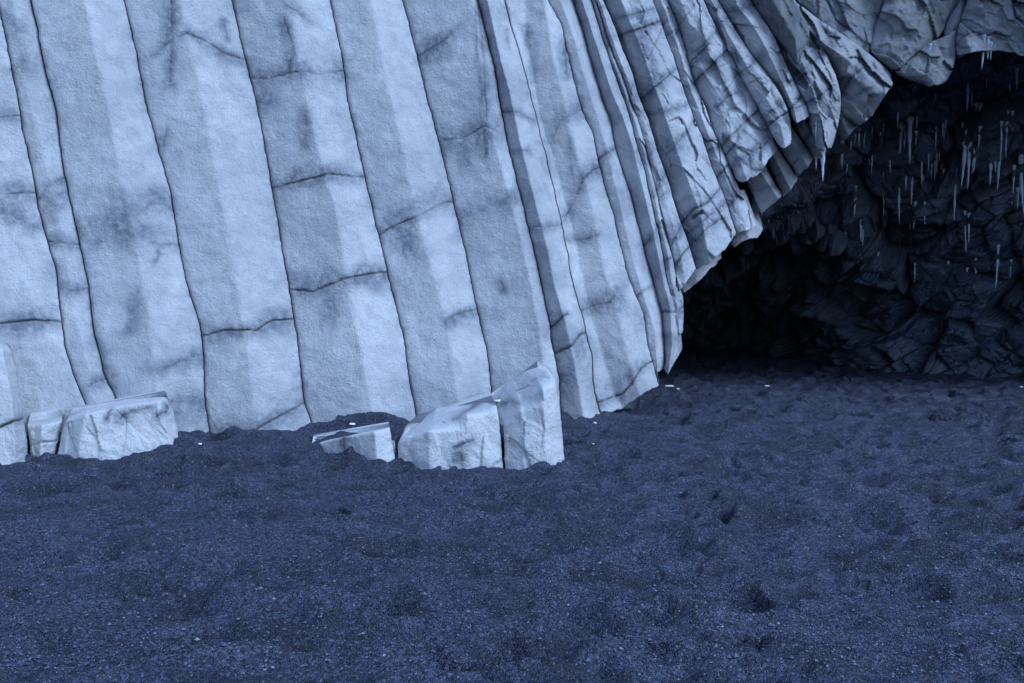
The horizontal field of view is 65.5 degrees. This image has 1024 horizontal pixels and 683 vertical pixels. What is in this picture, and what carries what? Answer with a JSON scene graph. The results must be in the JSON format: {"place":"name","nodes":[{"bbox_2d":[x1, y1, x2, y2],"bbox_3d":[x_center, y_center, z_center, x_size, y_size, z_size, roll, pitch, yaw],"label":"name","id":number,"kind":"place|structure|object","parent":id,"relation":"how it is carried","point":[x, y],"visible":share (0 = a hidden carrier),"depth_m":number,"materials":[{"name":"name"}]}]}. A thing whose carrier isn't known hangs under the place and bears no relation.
{"place":"outdoors","nodes":[
{"label":"outdoors","id":0,"kind":"place"},
{"bbox_2d":[0,0,639,411],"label":"cliff","id":1,"kind":"structure","parent":0,"point":[634,404],"depth_m":10.04,"materials":[{"name":"grey stone"}]},
{"bbox_2d":[573,0,681,373],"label":"basalt column","id":2,"kind":"structure","parent":1,"relation":"on","point":[630,161],"depth_m":10.30,"materials":[{"name":"grey stone"}]},
{"bbox_2d":[592,0,683,334],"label":"basalt column","id":3,"kind":"structure","parent":1,"relation":"on","point":[676,295],"depth_m":10.49,"materials":[{"name":"grey stone"}]},
{"bbox_2d":[0,346,1023,682],"bbox_3d":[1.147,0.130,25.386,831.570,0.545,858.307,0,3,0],"label":"beach","id":4,"kind":"structure","parent":0,"point":[802,406],"depth_m":4.73,"materials":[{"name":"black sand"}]},
{"bbox_2d":[0,343,27,464],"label":"basalt block","id":5,"kind":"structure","parent":4,"relation":"on","point":[13,444],"depth_m":7.03,"materials":[{"name":"grey stone"}]},
{"bbox_2d":[0,16,84,440],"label":"basalt column","id":6,"kind":"structure","parent":4,"relation":"on","point":[31,332],"depth_m":8.41,"materials":[{"name":"grey stone"}]},
{"bbox_2d":[27,407,64,456],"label":"basalt block","id":7,"kind":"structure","parent":4,"relation":"on","point":[43,428],"depth_m":7.33,"materials":[{"name":"grey stone"}]},
{"bbox_2d":[0,0,115,404],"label":"basalt column","id":8,"kind":"structure","parent":4,"relation":"on","point":[40,129],"depth_m":8.61,"materials":[{"name":"grey stone"}]},
{"bbox_2d":[58,389,177,459],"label":"basalt block","id":9,"kind":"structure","parent":4,"relation":"on","point":[115,429],"depth_m":7.15,"materials":[{"name":"grey stone"}]},
{"bbox_2d":[31,0,208,432],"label":"basalt column","id":10,"kind":"structure","parent":4,"relation":"on","point":[147,329],"depth_m":8.61,"materials":[{"name":"grey stone"}]},
{"bbox_2d":[124,0,310,433],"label":"basalt column","id":11,"kind":"structure","parent":4,"relation":"on","point":[200,100],"depth_m":8.85,"materials":[{"name":"grey stone"}]},
{"bbox_2d":[232,0,415,422],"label":"basalt column","id":12,"kind":"structure","parent":4,"relation":"on","point":[351,345],"depth_m":9.06,"materials":[{"name":"grey stone"}]},
{"bbox_2d":[312,422,395,461],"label":"basalt block","id":13,"kind":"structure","parent":4,"relation":"on","point":[372,442],"depth_m":7.18,"materials":[{"name":"grey stone"}]},
{"bbox_2d":[330,0,490,415],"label":"basalt column","id":14,"kind":"structure","parent":4,"relation":"on","point":[410,194],"depth_m":9.25,"materials":[{"name":"grey stone"}]},
{"bbox_2d":[398,392,502,469],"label":"basalt block","id":15,"kind":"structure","parent":4,"relation":"on","point":[465,434],"depth_m":7.02,"materials":[{"name":"grey stone"}]},
{"bbox_2d":[402,0,560,423],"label":"basalt column","id":16,"kind":"structure","parent":4,"relation":"on","point":[453,53],"depth_m":9.39,"materials":[{"name":"grey stone"}]},
{"bbox_2d":[491,361,563,469],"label":"basalt block","id":17,"kind":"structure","parent":4,"relation":"on","point":[528,409],"depth_m":7.01,"materials":[{"name":"grey stone"}]},
{"bbox_2d":[477,0,599,418],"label":"basalt column","id":18,"kind":"structure","parent":4,"relation":"on","point":[569,342],"depth_m":9.43,"materials":[{"name":"grey stone"}]},
{"bbox_2d":[504,0,658,411],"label":"basalt column","id":19,"kind":"structure","parent":4,"relation":"on","point":[623,372],"depth_m":9.95,"materials":[{"name":"grey stone"}]},
{"bbox_2d":[548,0,664,381],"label":"basalt column","id":20,"kind":"structure","parent":4,"relation":"on","point":[596,115],"depth_m":10.13,"materials":[{"name":"grey stone"}]},
{"bbox_2d":[681,25,1023,377],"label":"cave wall","id":21,"kind":"structure","parent":0,"point":[802,276],"depth_m":15.20,"materials":[{"name":"black stone"}]},
{"bbox_2d":[596,0,695,290],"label":"basalt column","id":22,"kind":"structure","parent":21,"relation":"attached to","point":[684,264],"depth_m":10.54,"materials":[{"name":"grey stone"}]},
{"bbox_2d":[606,0,735,268],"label":"basalt column","id":23,"kind":"structure","parent":21,"relation":"attached to","point":[701,206],"depth_m":10.83,"materials":[{"name":"grey stone"}]},
{"bbox_2d":[681,253,721,292],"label":"basalt column","id":24,"kind":"structure","parent":21,"relation":"attached to","point":[697,275],"depth_m":11.35,"materials":[{"name":"grey stone"}]},
{"bbox_2d":[653,0,755,232],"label":"basalt column","id":25,"kind":"structure","parent":21,"relation":"attached to","point":[742,218],"depth_m":11.21,"materials":[{"name":"grey stone"}]},
{"bbox_2d":[668,0,776,181],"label":"basalt column","id":26,"kind":"structure","parent":21,"relation":"attached to","point":[745,139],"depth_m":11.13,"materials":[{"name":"grey stone"}]},
{"bbox_2d":[731,190,762,247],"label":"basalt column","id":27,"kind":"structure","parent":21,"relation":"attached to","point":[742,236],"depth_m":11.56,"materials":[{"name":"grey stone"}]},
{"bbox_2d":[704,0,790,147],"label":"basalt column","id":28,"kind":"structure","parent":21,"relation":"attached to","point":[761,87],"depth_m":11.03,"materials":[{"name":"grey stone"}]},
{"bbox_2d":[744,165,781,213],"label":"basalt column","id":29,"kind":"structure","parent":21,"relation":"attached to","point":[763,189],"depth_m":11.59,"materials":[{"name":"grey stone"}]},
{"bbox_2d":[718,0,808,122],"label":"basalt column","id":30,"kind":"structure","parent":21,"relation":"attached to","point":[750,25],"depth_m":11.01,"materials":[{"name":"grey stone"}]},
{"bbox_2d":[766,148,797,196],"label":"basalt column","id":31,"kind":"structure","parent":21,"relation":"attached to","point":[782,172],"depth_m":11.61,"materials":[{"name":"grey stone"}]},
{"bbox_2d":[773,126,812,176],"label":"basalt column","id":32,"kind":"structure","parent":21,"relation":"attached to","point":[796,153],"depth_m":11.50,"materials":[{"name":"grey stone"}]},
{"bbox_2d":[788,110,822,159],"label":"basalt column","id":33,"kind":"structure","parent":21,"relation":"attached to","point":[802,129],"depth_m":11.48,"materials":[{"name":"grey stone"}]},
{"bbox_2d":[821,150,825,179],"bbox_3d":[4.455,-2.536,11.418,0.100,0.489,0.098,-2,4,-34],"label":"icicle","id":34,"kind":"object","parent":33,"relation":"hanging from","point":[822,160],"visible":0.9,"depth_m":11.40,"materials":[{"name":"blue"}]},
{"bbox_2d":[771,0,840,150],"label":"basalt column","id":35,"kind":"structure","parent":21,"relation":"attached to","point":[812,73],"depth_m":11.06,"materials":[{"name":"grey stone"}]},
{"bbox_2d":[751,0,809,63],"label":"rock block","id":36,"kind":"object","parent":35,"relation":"attached to","point":[784,20],"visible":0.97,"depth_m":10.87,"materials":[{"name":"grey stone"}]},
{"bbox_2d":[795,0,882,52],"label":"rock block","id":37,"kind":"object","parent":21,"relation":"attached to","point":[854,21],"visible":0.88,"depth_m":11.41,"materials":[{"name":"grey stone"}]},
{"bbox_2d":[839,140,844,166],"bbox_3d":[5.708,-3.253,13.786,0.122,0.521,0.121,2,4,35],"label":"icicle","id":38,"kind":"object","parent":21,"relation":"hanging from","point":[842,154],"visible":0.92,"depth_m":13.78,"materials":[{"name":"blue"}]},
{"bbox_2d":[797,3,892,125],"bbox_3d":[4.708,-4.292,11.831,1.685,2.383,2.218,1,3,20],"label":"rock block","id":39,"kind":"object","parent":21,"relation":"attached to","point":[864,80],"visible":0.73,"depth_m":11.18,"materials":[{"name":"grey stone"}]},
{"bbox_2d":[837,111,857,141],"bbox_3d":[5.010,-3.262,12.078,0.464,0.618,1.299,1,3,22],"label":"rock block","id":40,"kind":"object","parent":21,"relation":"attached to","point":[846,128],"visible":0.44,"depth_m":11.54,"materials":[{"name":"grey stone"}]},
{"bbox_2d":[859,217,861,239],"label":"icicle","id":41,"kind":"object","parent":21,"relation":"attached to","point":[860,225],"visible":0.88,"depth_m":15.41,"materials":[{"name":"blue"}]},
{"bbox_2d":[897,194,900,224],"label":"icicle","id":42,"kind":"object","parent":21,"relation":"attached to","point":[898,199],"visible":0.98,"depth_m":14.73,"materials":[{"name":"blue"}]},
{"bbox_2d":[898,122,903,151],"bbox_3d":[6.815,-3.568,13.963,0.084,0.541,0.105,0,3,0],"label":"icicle","id":43,"kind":"object","parent":21,"relation":"attached to","point":[901,125],"visible":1,"depth_m":13.93,"materials":[{"name":"blue"}]},
{"bbox_2d":[903,125,905,146],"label":"icicle","id":44,"kind":"object","parent":21,"relation":"attached to","point":[904,132],"visible":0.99,"depth_m":13.95,"materials":[{"name":"blue"}]},
{"bbox_2d":[905,116,913,162],"bbox_3d":[6.849,-3.452,13.723,0.144,0.812,0.133,-2,3,-31],"label":"icicle","id":45,"kind":"object","parent":21,"relation":"attached to","point":[910,120],"visible":1,"depth_m":13.69,"materials":[{"name":"blue"}]},
{"bbox_2d":[910,176,913,202],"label":"icicle","id":46,"kind":"object","parent":21,"relation":"attached to","point":[912,182],"visible":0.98,"depth_m":14.50,"materials":[{"name":"blue"}]},
{"bbox_2d":[870,0,956,70],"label":"rock block","id":47,"kind":"object","parent":21,"relation":"on","point":[905,31],"visible":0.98,"depth_m":11.15,"materials":[{"name":"grey stone"}]},
{"bbox_2d":[913,201,916,228],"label":"icicle","id":48,"kind":"object","parent":21,"relation":"attached to","point":[914,203],"visible":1,"depth_m":14.65,"materials":[{"name":"blue"}]},
{"bbox_2d":[914,263,915,282],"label":"icicle","id":49,"kind":"object","parent":21,"relation":"attached to","point":[914,271],"visible":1,"depth_m":15.57,"materials":[{"name":"blue"}]},
{"bbox_2d":[895,29,957,86],"bbox_3d":[6.234,-4.052,11.957,0.828,0.888,2.038,1,3,26],"label":"rock block","id":50,"kind":"object","parent":21,"relation":"on","point":[920,68],"visible":0.93,"depth_m":11.16,"materials":[{"name":"grey stone"}]},
{"bbox_2d":[934,156,935,180],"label":"icicle","id":51,"kind":"object","parent":21,"relation":"attached to","point":[934,169],"visible":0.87,"depth_m":14.45,"materials":[{"name":"blue"}]},
{"bbox_2d":[935,126,937,148],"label":"icicle","id":52,"kind":"object","parent":21,"relation":"attached to","point":[936,127],"visible":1,"depth_m":13.80,"materials":[{"name":"blue"}]},
{"bbox_2d":[936,150,938,170],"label":"icicle","id":53,"kind":"object","parent":21,"relation":"attached to","point":[937,154],"visible":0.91,"depth_m":14.16,"materials":[{"name":"blue"}]},
{"bbox_2d":[943,0,966,36],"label":"rock block","id":54,"kind":"object","parent":21,"relation":"attached to","point":[953,20],"visible":0.52,"depth_m":11.26,"materials":[{"name":"grey stone"}]},
{"bbox_2d":[953,185,956,219],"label":"icicle","id":55,"kind":"object","parent":21,"relation":"attached to","point":[954,194],"visible":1,"depth_m":14.23,"materials":[{"name":"blue"}]},
{"bbox_2d":[961,142,966,186],"bbox_3d":[7.626,-2.969,13.424,0.102,0.772,0.095,2,3,31],"label":"icicle","id":56,"kind":"object","parent":21,"relation":"attached to","point":[964,155],"visible":1,"depth_m":13.41,"materials":[{"name":"blue"}]},
{"bbox_2d":[963,210,966,241],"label":"icicle","id":57,"kind":"object","parent":21,"relation":"attached to","point":[965,212],"visible":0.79,"depth_m":14.53,"materials":[{"name":"blue"}]},
{"bbox_2d":[966,82,969,110],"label":"icicle","id":58,"kind":"object","parent":21,"relation":"attached to","point":[967,91],"visible":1,"depth_m":13.09,"materials":[{"name":"blue"}]},
{"bbox_2d":[967,212,970,241],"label":"icicle","id":59,"kind":"object","parent":21,"relation":"attached to","point":[968,214],"visible":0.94,"depth_m":14.36,"materials":[{"name":"blue"}]},
{"bbox_2d":[967,142,972,184],"bbox_3d":[7.712,-2.972,13.441,0.108,0.775,0.094,-1,3,-26],"label":"icicle","id":60,"kind":"object","parent":21,"relation":"attached to","point":[968,158],"visible":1,"depth_m":13.42,"materials":[{"name":"blue"}]},
{"bbox_2d":[973,149,975,170],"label":"icicle","id":61,"kind":"object","parent":21,"relation":"attached to","point":[974,159],"visible":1,"depth_m":13.37,"materials":[{"name":"blue"}]},
{"bbox_2d":[978,126,981,148],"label":"icicle","id":62,"kind":"object","parent":21,"relation":"attached to","point":[979,129],"visible":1,"depth_m":13.19,"materials":[{"name":"blue"}]},
{"bbox_2d":[956,0,1023,58],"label":"rock ledge","id":63,"kind":"object","parent":21,"relation":"attached to","point":[1001,22],"visible":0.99,"depth_m":11.05,"materials":[{"name":"grey stone"}]},
{"bbox_2d":[981,34,986,69],"bbox_3d":[6.583,-4.036,11.117,0.082,0.472,0.076,2,3,31],"label":"icicle","id":64,"kind":"object","parent":63,"relation":"hanging from","point":[984,36],"visible":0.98,"depth_m":11.10,"materials":[{"name":"blue"}]},
{"bbox_2d":[986,36,991,58],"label":"icicle","id":65,"kind":"object","parent":63,"relation":"hanging from","point":[988,38],"visible":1,"depth_m":11.10,"materials":[{"name":"blue"}]},
{"bbox_2d":[988,158,992,182],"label":"icicle","id":66,"kind":"object","parent":21,"relation":"attached to","point":[990,167],"visible":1,"depth_m":13.32,"materials":[{"name":"blue"}]},
{"bbox_2d":[995,244,999,289],"bbox_3d":[8.884,-1.376,14.563,0.097,0.896,0.086,-2,3,-27],"label":"icicle","id":67,"kind":"object","parent":21,"relation":"attached to","point":[998,253],"visible":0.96,"depth_m":14.55,"materials":[{"name":"blue"}]},
{"bbox_2d":[997,161,1000,189],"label":"icicle","id":68,"kind":"object","parent":21,"relation":"attached to","point":[998,170],"visible":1,"depth_m":13.27,"materials":[{"name":"blue"}]},
{"bbox_2d":[1000,121,1002,144],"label":"icicle","id":69,"kind":"object","parent":21,"relation":"attached to","point":[1001,131],"visible":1,"depth_m":12.87,"materials":[{"name":"blue"}]},
{"bbox_2d":[1005,135,1007,155],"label":"icicle","id":70,"kind":"object","parent":21,"relation":"attached to","point":[1005,145],"visible":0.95,"depth_m":13.15,"materials":[{"name":"blue"}]},
{"bbox_2d":[1012,165,1015,191],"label":"icicle","id":71,"kind":"object","parent":21,"relation":"attached to","point":[1013,167],"visible":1,"depth_m":13.48,"materials":[{"name":"blue"}]},
{"bbox_2d":[1015,68,1018,88],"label":"icicle","id":72,"kind":"object","parent":21,"relation":"attached to","point":[1016,71],"visible":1,"depth_m":12.56,"materials":[{"name":"blue"}]},
{"bbox_2d":[1015,187,1019,208],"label":"icicle","id":73,"kind":"object","parent":21,"relation":"attached to","point":[1017,190],"visible":0.97,"depth_m":13.82,"materials":[{"name":"blue"}]},
{"bbox_2d":[1018,154,1023,213],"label":"icicle","id":74,"kind":"object","parent":21,"relation":"attached to","point":[1020,158],"visible":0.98,"depth_m":13.50,"materials":[{"name":"blue"}]}
]}

